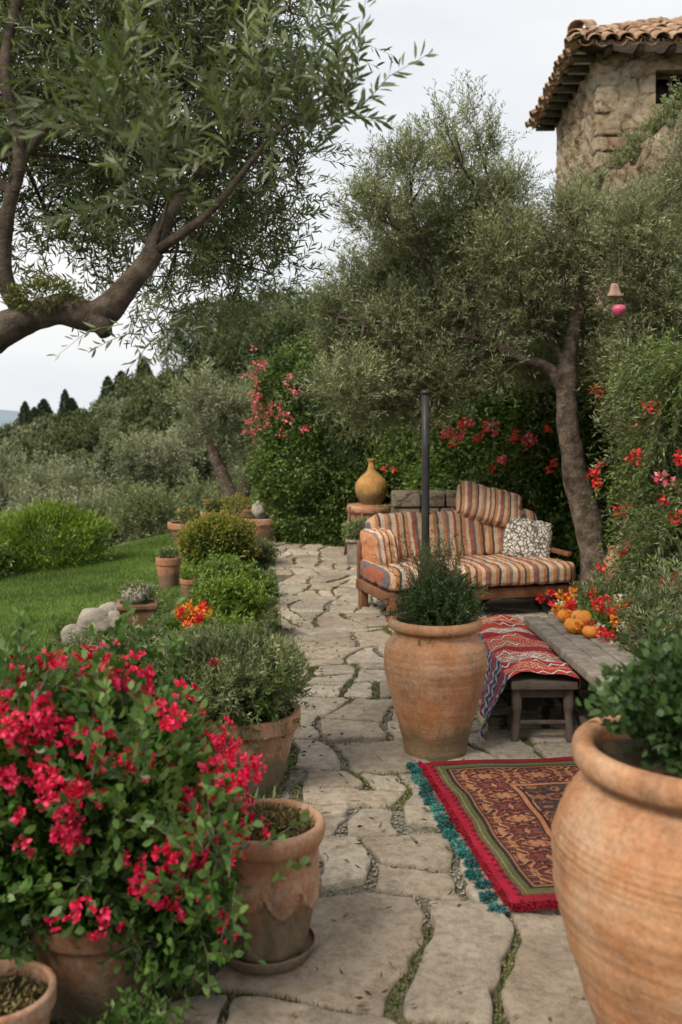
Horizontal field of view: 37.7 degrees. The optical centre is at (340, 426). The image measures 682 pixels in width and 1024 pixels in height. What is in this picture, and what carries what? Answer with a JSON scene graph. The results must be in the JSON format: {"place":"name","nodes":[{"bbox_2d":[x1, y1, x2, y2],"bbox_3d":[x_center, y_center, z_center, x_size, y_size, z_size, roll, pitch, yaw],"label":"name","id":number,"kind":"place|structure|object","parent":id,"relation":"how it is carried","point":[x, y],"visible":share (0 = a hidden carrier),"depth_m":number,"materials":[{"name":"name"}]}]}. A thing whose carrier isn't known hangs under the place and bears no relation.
{"place":"outdoors","nodes":[
{"label":"outdoors","id":0,"kind":"place"},
{"bbox_2d":[0,410,19,429],"bbox_3d":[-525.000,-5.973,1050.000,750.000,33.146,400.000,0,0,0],"label":"distant mountain","id":1,"kind":"structure","parent":0,"point":[8,416],"depth_m":988.86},
{"bbox_2d":[0,247,556,1019],"bbox_3d":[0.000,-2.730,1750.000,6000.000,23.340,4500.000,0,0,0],"label":"ground","id":2,"kind":"structure","parent":0,"point":[96,449],"depth_m":10.83,"materials":[{"name":"plant"}]},
{"bbox_2d":[0,541,25,576],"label":"green bush","id":3,"kind":"object","parent":2,"relation":"on","point":[7,562],"visible":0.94,"depth_m":12.17,"materials":[{"name":"green plant"}]},
{"bbox_2d":[13,401,30,434],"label":"cypress tree","id":4,"kind":"object","parent":2,"relation":"on","point":[23,415],"visible":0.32,"depth_m":94.68,"materials":[{"name":"green plant"}]},
{"bbox_2d":[0,500,54,567],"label":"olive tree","id":5,"kind":"object","parent":2,"relation":"on","point":[17,506],"visible":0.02,"depth_m":27.06,"materials":[{"name":"green plant"}]},
{"bbox_2d":[0,958,56,1023],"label":"terracotta pot","id":6,"kind":"object","parent":2,"relation":"on","point":[28,994],"visible":0.96,"depth_m":2.42,"materials":[{"name":"ceramic"}]},
{"bbox_2d":[26,406,40,429],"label":"cypress tree","id":7,"kind":"object","parent":2,"relation":"on","point":[34,412],"visible":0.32,"depth_m":92.73,"materials":[{"name":"green plant"}]},
{"bbox_2d":[5,643,72,664],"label":"shrub","id":8,"kind":"object","parent":2,"relation":"on","point":[67,652],"depth_m":5.97,"materials":[{"name":"green plant"}]},
{"bbox_2d":[0,434,86,512],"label":"olive tree","id":9,"kind":"object","parent":2,"relation":"on","point":[4,495],"visible":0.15,"depth_m":44.87,"materials":[{"name":"green plant"}]},
{"bbox_2d":[37,398,54,425],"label":"cypress tree","id":10,"kind":"object","parent":2,"relation":"on","point":[43,406],"visible":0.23,"depth_m":97.69,"materials":[{"name":"green plant"}]},
{"bbox_2d":[3,534,97,572],"bbox_3d":[-5.186,2.682,16.491,3.086,2.257,2.519,0,0,0],"label":"green bush","id":11,"kind":"object","parent":2,"relation":"on","point":[36,555],"visible":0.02,"depth_m":16.36,"materials":[{"name":"green plant"}]},
{"bbox_2d":[1,450,117,515],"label":"olive tree","id":12,"kind":"object","parent":2,"relation":"on","point":[46,488],"visible":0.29,"depth_m":39.54,"materials":[{"name":"green plant"}]},
{"bbox_2d":[0,497,119,573],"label":"green bush","id":13,"kind":"object","parent":2,"relation":"on","point":[61,518],"visible":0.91,"depth_m":12.61,"materials":[{"name":"green plant"}]},
{"bbox_2d":[49,617,76,639],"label":"shrub","id":14,"kind":"object","parent":2,"relation":"on","point":[59,626],"visible":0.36,"depth_m":7.87,"materials":[{"name":"green plant"}]},
{"bbox_2d":[56,389,73,425],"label":"cypress tree","id":15,"kind":"object","parent":2,"relation":"on","point":[65,405],"visible":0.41,"depth_m":89.74,"materials":[{"name":"green plant"}]},
{"bbox_2d":[63,397,79,416],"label":"cypress tree","id":16,"kind":"object","parent":2,"relation":"on","point":[74,404],"visible":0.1,"depth_m":91.84,"materials":[{"name":"green plant"}]},
{"bbox_2d":[61,623,87,644],"bbox_3d":[-2.021,1.587,7.604,0.216,0.181,0.182,0,0,0],"label":"garden rock","id":17,"kind":"object","parent":2,"relation":"on","point":[65,635],"visible":0.52,"depth_m":7.54,"materials":[{"name":"grey stone"}]},
{"bbox_2d":[45,627,107,654],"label":"shrub","id":18,"kind":"object","parent":2,"relation":"on","point":[74,640],"visible":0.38,"depth_m":7.21,"materials":[{"name":"green plant"}]},
{"bbox_2d":[46,483,136,547],"bbox_3d":[-5.330,2.737,21.983,2.414,3.002,2.801,0,0,0],"label":"olive tree","id":19,"kind":"object","parent":2,"relation":"on","point":[87,503],"visible":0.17,"depth_m":21.72,"materials":[{"name":"green plant"}]},
{"bbox_2d":[76,607,109,634],"bbox_3d":[-1.950,1.557,7.902,0.299,0.258,0.232,0,0,0],"label":"garden rock","id":20,"kind":"object","parent":2,"relation":"on","point":[87,617],"visible":0.67,"depth_m":7.82,"materials":[{"name":"grey stone"}]},
{"bbox_2d":[0,533,198,665],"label":"lawn grass","id":21,"kind":"structure","parent":2,"relation":"on","point":[122,562],"depth_m":10.80,"materials":[{"name":"green plant"}]},
{"bbox_2d":[98,375,115,401],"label":"cypress tree","id":22,"kind":"object","parent":2,"relation":"on","point":[105,391],"visible":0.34,"depth_m":91.72,"materials":[{"name":"green plant"}]},
{"bbox_2d":[99,602,116,612],"bbox_3d":[-1.896,1.555,8.202,0.276,0.234,0.228,0,0,0],"label":"garden rock","id":23,"kind":"object","parent":2,"relation":"on","point":[107,607],"visible":0.17,"depth_m":8.15,"materials":[{"name":"grey stone"}]},
{"bbox_2d":[108,610,119,629],"bbox_3d":[-1.774,1.554,7.948,0.247,0.211,0.212,0,0,0],"label":"garden rock","id":24,"kind":"object","parent":2,"relation":"on","point":[112,616],"visible":0.18,"depth_m":7.87,"materials":[{"name":"grey stone"}]},
{"bbox_2d":[113,370,126,389],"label":"cypress tree","id":25,"kind":"object","parent":2,"relation":"on","point":[120,373],"visible":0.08,"depth_m":95.66,"materials":[{"name":"green plant"}]},
{"bbox_2d":[86,624,168,664],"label":"shrub","id":26,"kind":"object","parent":2,"relation":"on","point":[141,627],"visible":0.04,"depth_m":6.39,"materials":[{"name":"green plant"}]},
{"bbox_2d":[77,974,189,1023],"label":"shrub","id":27,"kind":"object","parent":2,"relation":"on","point":[152,1015],"visible":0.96,"depth_m":2.46,"materials":[{"name":"green plant"}]},
{"bbox_2d":[116,579,160,636],"bbox_3d":[-1.524,1.382,7.507,0.341,0.487,0.337,0,0,-12],"label":"square planter","id":28,"kind":"object","parent":2,"relation":"on","point":[141,598],"visible":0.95,"depth_m":7.41,"materials":[{"name":"ceramic"}]},
{"bbox_2d":[95,474,191,542],"bbox_3d":[-3.304,1.429,16.590,1.626,1.316,2.038,0,0,0],"label":"green bush","id":29,"kind":"object","parent":2,"relation":"on","point":[137,511],"visible":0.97,"depth_m":16.22,"materials":[{"name":"green plant"}]},
{"bbox_2d":[119,582,167,616],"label":"shrub","id":30,"kind":"object","parent":2,"relation":"on","point":[158,600],"visible":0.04,"depth_m":8.47,"materials":[{"name":"green plant"}]},
{"bbox_2d":[134,357,154,379],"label":"cypress tree","id":31,"kind":"object","parent":2,"relation":"on","point":[139,369],"visible":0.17,"depth_m":99.68,"materials":[{"name":"green plant"}]},
{"bbox_2d":[0,540,300,1023],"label":"ground cover plants","id":32,"kind":"object","parent":2,"relation":"on","point":[189,986],"visible":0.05,"depth_m":4.34,"materials":[{"name":"green plant"}]},
{"bbox_2d":[105,428,200,538],"bbox_3d":[-3.690,1.320,20.049,1.946,2.637,2.297,0,0,0],"label":"olive tree","id":33,"kind":"object","parent":2,"relation":"on","point":[148,459],"visible":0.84,"depth_m":19.52,"materials":[{"name":"green plant"}]},
{"bbox_2d":[0,597,310,1023],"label":"red flowering bush","id":34,"kind":"object","parent":2,"relation":"on","point":[130,882],"visible":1,"depth_m":2.57,"materials":[{"name":"green plant"}]},
{"bbox_2d":[156,545,180,589],"bbox_3d":[-1.760,1.428,10.199,0.256,0.443,0.255,0,0,0],"label":"terracotta pot","id":35,"kind":"object","parent":2,"relation":"on","point":[168,568],"visible":0.94,"depth_m":10.12,"materials":[{"name":"ceramic"}]},
{"bbox_2d":[146,624,202,654],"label":"shrub","id":36,"kind":"object","parent":2,"relation":"on","point":[179,631],"depth_m":5.85,"materials":[{"name":"green plant"}]},
{"bbox_2d":[167,504,203,543],"bbox_3d":[-2.152,1.395,14.399,0.685,0.576,0.696,0,0,0],"label":"terracotta bowl planter","id":37,"kind":"object","parent":2,"relation":"on","point":[173,526],"visible":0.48,"depth_m":14.27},
{"bbox_2d":[159,599,219,639],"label":"orange flower plant","id":38,"kind":"object","parent":2,"relation":"on","point":[194,615],"visible":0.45,"depth_m":6.99,"materials":[{"name":"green plant"}]},
{"bbox_2d":[178,565,200,597],"bbox_3d":[-1.398,1.449,9.298,0.227,0.336,0.213,0,0,0],"label":"terracotta pot","id":39,"kind":"object","parent":2,"relation":"on","point":[186,581],"visible":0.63,"depth_m":9.24,"materials":[{"name":"orange ceramic"}]},
{"bbox_2d":[148,416,254,529],"bbox_3d":[-3.004,1.284,21.558,2.873,3.128,2.651,0,0,0],"label":"olive tree","id":40,"kind":"object","parent":2,"relation":"on","point":[206,471],"visible":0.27,"depth_m":21.27,"materials":[{"name":"green plant"}]},
{"bbox_2d":[93,611,316,798],"bbox_3d":[-0.639,1.226,4.446,1.058,0.762,0.854,0,0,10],"label":"potted sage shrub","id":41,"kind":"object","parent":2,"relation":"on","point":[246,682],"visible":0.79,"depth_m":4.30,"materials":[{"name":"green plant"}]},
{"bbox_2d":[156,470,254,529],"bbox_3d":[-2.455,1.455,18.568,1.940,1.330,2.006,0,0,26],"label":"green bush","id":42,"kind":"object","parent":2,"relation":"on","point":[197,495],"visible":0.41,"depth_m":18.13,"materials":[{"name":"green plant"}]},
{"bbox_2d":[0,229,423,505],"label":"hillside trees","id":43,"kind":"object","parent":2,"relation":"on","point":[86,431],"visible":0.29,"depth_m":63.55,"materials":[{"name":"green plant"}]},
{"bbox_2d":[152,494,272,533],"bbox_3d":[-3.770,3.256,26.999,4.429,4.507,3.887,0,0,-39],"label":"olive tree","id":44,"kind":"object","parent":2,"relation":"on","point":[168,521],"visible":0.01,"depth_m":25.66,"materials":[{"name":"green plant"}]},
{"bbox_2d":[200,494,225,518],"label":"flowering plant","id":45,"kind":"object","parent":2,"relation":"on","point":[212,500],"visible":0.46,"depth_m":13.85,"materials":[{"name":"plant"}]},
{"bbox_2d":[190,553,242,577],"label":"shrub","id":46,"kind":"object","parent":2,"relation":"on","point":[200,562],"visible":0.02,"depth_m":9.69,"materials":[{"name":"green plant"}]},
{"bbox_2d":[173,495,261,567],"bbox_3d":[-1.373,1.221,11.134,1.005,0.904,0.970,0,0,-32],"label":"boxwood bush","id":47,"kind":"object","parent":2,"relation":"on","point":[227,532],"visible":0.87,"depth_m":10.93,"materials":[{"name":"green plant"}]},
{"bbox_2d":[0,0,437,417],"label":"olive tree","id":48,"kind":"object","parent":2,"relation":"on","point":[151,136],"visible":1,"depth_m":3.52,"materials":[{"name":"green plant"}]},
{"bbox_2d":[155,356,291,505],"bbox_3d":[-1.743,0.297,16.405,2.523,2.911,2.461,0,0,0],"label":"olive tree","id":49,"kind":"object","parent":2,"relation":"on","point":[218,411],"visible":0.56,"depth_m":16.05,"materials":[{"name":"green plant"}]},
{"bbox_2d":[174,604,275,647],"bbox_3d":[-0.720,1.479,6.453,0.675,0.643,0.727,0,0,-34],"label":"garden shrub","id":50,"kind":"object","parent":2,"relation":"on","point":[224,620],"visible":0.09,"depth_m":6.45,"materials":[{"name":"green plant"}]},
{"bbox_2d":[174,565,281,627],"bbox_3d":[-0.855,1.427,7.461,0.821,0.787,0.844,0,0,0],"label":"garden shrub","id":51,"kind":"object","parent":2,"relation":"on","point":[223,594],"visible":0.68,"depth_m":7.44,"materials":[{"name":"green plant"}]},
{"bbox_2d":[207,492,252,515],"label":"shrub","id":52,"kind":"object","parent":2,"relation":"on","point":[242,500],"visible":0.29,"depth_m":14.68,"materials":[{"name":"green plant"}]},
{"bbox_2d":[187,549,278,593],"bbox_3d":[-0.991,1.402,8.610,0.758,0.705,0.792,0,0,29],"label":"garden shrub","id":53,"kind":"object","parent":2,"relation":"on","point":[219,564],"visible":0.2,"depth_m":8.56,"materials":[{"name":"green plant"}]},
{"bbox_2d":[241,500,281,541],"bbox_3d":[-1.099,1.311,13.899,0.668,0.592,0.673,0,0,0],"label":"terracotta bowl planter","id":54,"kind":"object","parent":2,"relation":"on","point":[264,530],"visible":0.44,"depth_m":13.67,"materials":[{"name":"ceramic"}]},
{"bbox_2d":[249,537,283,563],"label":"shrub","id":55,"kind":"object","parent":2,"relation":"on","point":[268,550],"visible":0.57,"depth_m":11.49,"materials":[{"name":"green plant"}]},
{"bbox_2d":[256,572,287,597],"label":"shrub","id":56,"kind":"object","parent":2,"relation":"on","point":[273,584],"visible":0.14,"depth_m":9.25,"materials":[{"name":"green plant"}]},
{"bbox_2d":[228,279,681,588],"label":"climbing rose hedge","id":57,"kind":"object","parent":2,"relation":"on","point":[511,448],"visible":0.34,"depth_m":12.00,"materials":[{"name":"green plant"}]},
{"bbox_2d":[283,68,681,597],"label":"olive tree","id":58,"kind":"object","parent":2,"relation":"on","point":[642,232],"visible":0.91,"depth_m":8.40,"materials":[{"name":"green plant"}]},
{"bbox_2d":[607,283,621,296],"bbox_3d":[2.052,-1.025,7.500,0.117,0.101,0.097,0,0,0],"label":"hanging ornament","id":59,"kind":"object","parent":58,"relation":"hanging from","point":[614,290],"visible":1,"depth_m":7.47,"materials":[{"name":"brown ceramic"}]},
{"bbox_2d":[612,304,625,316],"bbox_3d":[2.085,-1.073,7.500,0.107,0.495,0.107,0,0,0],"label":"hanging ornament","id":60,"kind":"object","parent":58,"relation":"hanging from","point":[619,310],"visible":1,"depth_m":7.46,"materials":[{"name":"pink ceramic"}]},
{"bbox_2d":[569,564,633,608],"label":"shrub","id":61,"kind":"object","parent":2,"relation":"on","point":[586,588],"visible":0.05,"depth_m":7.21,"materials":[{"name":"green plant"}]},
{"bbox_2d":[576,574,639,628],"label":"flowers","id":62,"kind":"object","parent":2,"relation":"on","point":[591,597],"visible":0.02,"depth_m":6.86,"materials":[{"name":"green plant"}]},
{"bbox_2d":[591,70,627,284],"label":"corner stones","id":63,"kind":"object","parent":2,"relation":"on","point":[607,125],"visible":0.18,"depth_m":14.32,"materials":[{"name":"beige stone"}]},
{"bbox_2d":[555,51,681,365],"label":"walls","id":64,"kind":"structure","parent":2,"relation":"on","point":[636,87],"depth_m":14.37,"materials":[{"name":"stone"}]},
{"bbox_2d":[525,16,681,128],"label":"roof tiles","id":65,"kind":"object","parent":64,"relation":"on","point":[661,27],"visible":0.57,"depth_m":14.28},
{"bbox_2d":[536,44,676,130],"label":"rafter ends","id":66,"kind":"object","parent":64,"relation":"attached to","point":[555,115],"visible":0.97,"depth_m":15.21,"materials":[{"name":"brown wood"}]},
{"bbox_2d":[542,35,681,127],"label":"roof deck","id":67,"kind":"structure","parent":64,"relation":"on","point":[660,46],"depth_m":14.24,"materials":[{"name":"brown wood"}]},
{"bbox_2d":[656,70,681,74],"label":"window reveal","id":68,"kind":"object","parent":64,"relation":"attached to","point":[668,72],"depth_m":14.42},
{"bbox_2d":[656,80,681,103],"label":"window","id":69,"kind":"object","parent":64,"relation":"in","point":[661,87],"depth_m":14.71,"materials":[{"name":"black glass"}]},
{"bbox_2d":[656,74,681,99],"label":"window frame","id":70,"kind":"object","parent":64,"relation":"in","point":[665,77],"visible":0.3,"depth_m":14.48,"materials":[{"name":"brown wood"}]},
{"bbox_2d":[573,326,681,693],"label":"trailing vine plant","id":71,"kind":"object","parent":2,"relation":"on","point":[646,492],"visible":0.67,"depth_m":6.72,"materials":[{"name":"green plant"}]},
{"bbox_2d":[593,109,681,365],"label":"stone wall","id":72,"kind":"structure","parent":2,"relation":"on","point":[646,154],"depth_m":11.40,"materials":[{"name":"beige stone"}]},
{"bbox_2d":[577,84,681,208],"bbox_3d":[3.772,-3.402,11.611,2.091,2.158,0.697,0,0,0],"label":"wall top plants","id":73,"kind":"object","parent":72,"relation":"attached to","point":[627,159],"depth_m":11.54,"materials":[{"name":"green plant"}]},
{"bbox_2d":[586,76,681,197],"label":"wall top plants","id":74,"kind":"object","parent":72,"relation":"attached to","point":[642,134],"depth_m":11.51,"materials":[{"name":"green plant"}]},
{"bbox_2d":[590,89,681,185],"bbox_3d":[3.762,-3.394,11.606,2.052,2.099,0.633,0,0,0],"label":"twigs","id":75,"kind":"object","parent":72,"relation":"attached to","point":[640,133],"visible":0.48,"depth_m":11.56,"materials":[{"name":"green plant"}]},
{"bbox_2d":[0,0,681,413],"label":"sky","id":76,"kind":"structure","parent":0,"point":[517,43],"materials":[{"name":"white"}]},
{"bbox_2d":[159,542,604,1023],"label":"stone path","id":77,"kind":"structure","parent":0,"point":[468,947],"depth_m":3.43,"materials":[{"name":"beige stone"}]},
{"bbox_2d":[216,798,325,973],"bbox_3d":[-0.225,1.359,3.000,0.358,0.427,0.358,0,0,0],"label":"scalloped terracotta pot","id":78,"kind":"object","parent":77,"relation":"on","point":[278,915],"visible":0.73,"depth_m":2.88,"materials":[{"name":"ceramic"}]},
{"bbox_2d":[341,516,368,564],"bbox_3d":[0.287,1.308,11.585,0.598,0.563,0.436,0,0,0],"label":"wooden planter box","id":79,"kind":"object","parent":77,"relation":"on","point":[352,539],"visible":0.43,"depth_m":11.48,"materials":[{"name":"wood"}]},
{"bbox_2d":[346,503,391,536],"bbox_3d":[0.390,1.297,12.750,0.640,0.615,0.640,0,0,0],"label":"terracotta plant stand","id":80,"kind":"object","parent":77,"relation":"on","point":[357,509],"visible":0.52,"depth_m":12.49,"materials":[{"name":"orange ceramic"}]},
{"bbox_2d":[355,459,387,504],"bbox_3d":[0.390,0.701,12.750,0.420,0.576,0.420,0,0,0],"label":"ochre vase","id":81,"kind":"object","parent":80,"relation":"on","point":[371,482],"visible":0.98,"depth_m":12.61,"materials":[{"name":"ceramic"}]},
{"bbox_2d":[172,599,587,1023],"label":"fallen leaves","id":82,"kind":"object","parent":77,"relation":"on","point":[341,972],"visible":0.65,"depth_m":3.98,"materials":[{"name":"green plant"}]},
{"bbox_2d":[172,541,600,1023],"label":"path moss","id":83,"kind":"object","parent":77,"relation":"on","point":[420,949],"visible":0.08,"depth_m":4.22,"materials":[{"name":"green plant"}]},
{"bbox_2d":[391,490,456,514],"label":"stones","id":84,"kind":"object","parent":77,"relation":"on","point":[406,500],"visible":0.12,"depth_m":10.85,"materials":[{"name":"grey stone"}]},
{"bbox_2d":[421,390,429,566],"bbox_3d":[0.600,0.670,7.100,0.180,1.860,0.180,0,0,0],"label":"iron post","id":85,"kind":"object","parent":77,"relation":"on","point":[425,463],"visible":0.48,"depth_m":7.08,"materials":[{"name":"black metal"}]},
{"bbox_2d":[371,517,493,761],"bbox_3d":[0.449,1.018,4.888,0.601,1.168,0.555,0,0,0],"label":"terracotta urn","id":86,"kind":"object","parent":77,"relation":"on","point":[435,659],"visible":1,"depth_m":4.72,"materials":[{"name":"ceramic"}]},
{"bbox_2d":[356,481,579,621],"bbox_3d":[1.078,1.048,8.693,1.759,1.104,1.006,0,0,-16],"label":"striped garden sofa","id":87,"kind":"object","parent":77,"relation":"on","point":[508,548],"visible":0.87,"depth_m":8.78,"materials":[{"name":"multicoloured fabric"}]},
{"bbox_2d":[406,756,579,913],"bbox_3d":[1.026,1.561,4.007,1.327,0.065,1.444,0,0,-7],"label":"patterned rug","id":88,"kind":"object","parent":77,"relation":"on","point":[501,812],"visible":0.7,"depth_m":4.00,"materials":[{"name":"red fabric"}]},
{"bbox_2d":[506,671,577,742],"bbox_3d":[1.010,1.433,5.705,0.330,0.336,1.500,0,0,0],"label":"wooden bench","id":89,"kind":"object","parent":77,"relation":"on","point":[524,684],"visible":0.49,"depth_m":4.99,"materials":[{"name":"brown wood"}]},
{"bbox_2d":[476,615,579,744],"bbox_3d":[0.935,1.401,5.700,0.514,0.387,1.540,0,0,0],"label":"kilim throw","id":90,"kind":"object","parent":89,"relation":"on","point":[513,645],"visible":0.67,"depth_m":5.38,"materials":[{"name":"red fabric"}]},
{"bbox_2d":[524,616,639,724],"bbox_3d":[1.343,1.392,5.326,0.345,0.418,1.850,0,0,-2],"label":"weathered plank table","id":91,"kind":"object","parent":77,"relation":"on","point":[581,655],"visible":0.26,"depth_m":5.35,"materials":[{"name":"grey wood"}]},
{"bbox_2d":[557,607,572,622],"bbox_3d":[1.359,1.138,6.050,0.106,0.091,0.107,0,0,0],"label":"pumpkin","id":92,"kind":"object","parent":91,"relation":"on","point":[560,613],"visible":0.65,"depth_m":6.02,"materials":[{"name":"orange plant"}]},
{"bbox_2d":[564,615,584,632],"bbox_3d":[1.339,1.133,5.750,0.117,0.100,0.118,0,0,0],"label":"pumpkin","id":93,"kind":"object","parent":91,"relation":"on","point":[569,623],"visible":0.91,"depth_m":5.71,"materials":[{"name":"orange plant"}]},
{"bbox_2d":[570,607,591,624],"bbox_3d":[1.429,1.129,5.950,0.128,0.109,0.129,0,0,0],"label":"pumpkin","id":94,"kind":"object","parent":91,"relation":"on","point":[583,615],"visible":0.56,"depth_m":5.91,"materials":[{"name":"orange plant"}]},
{"bbox_2d":[582,624,597,637],"bbox_3d":[1.399,1.145,5.620,0.089,0.076,0.090,0,0,0],"label":"pumpkin","id":95,"kind":"object","parent":91,"relation":"on","point":[589,631],"visible":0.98,"depth_m":5.59,"materials":[{"name":"orange plant"}]},
{"bbox_2d":[535,587,645,691],"bbox_3d":[1.704,1.321,6.093,0.792,0.558,1.913,0,0,0],"label":"marigold flower bed","id":96,"kind":"object","parent":77,"relation":"on","point":[598,616],"visible":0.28,"depth_m":6.33,"materials":[{"name":"plant"}]},
{"bbox_2d":[602,545,625,584],"bbox_3d":[2.120,1.264,7.750,0.182,0.673,0.182,0,0,0],"label":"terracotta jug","id":97,"kind":"object","parent":77,"relation":"on","point":[617,557],"visible":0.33,"depth_m":7.70,"materials":[{"name":"ceramic"}]},
{"bbox_2d":[551,613,681,1023],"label":"terracotta urn","id":98,"kind":"object","parent":77,"relation":"on","point":[616,836],"visible":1,"depth_m":2.19,"materials":[{"name":"ceramic"}]},
{"bbox_2d":[605,553,681,657],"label":"silver shrub","id":99,"kind":"object","parent":77,"relation":"on","point":[647,612],"visible":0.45,"depth_m":5.33,"materials":[{"name":"green plant"}]}
]}

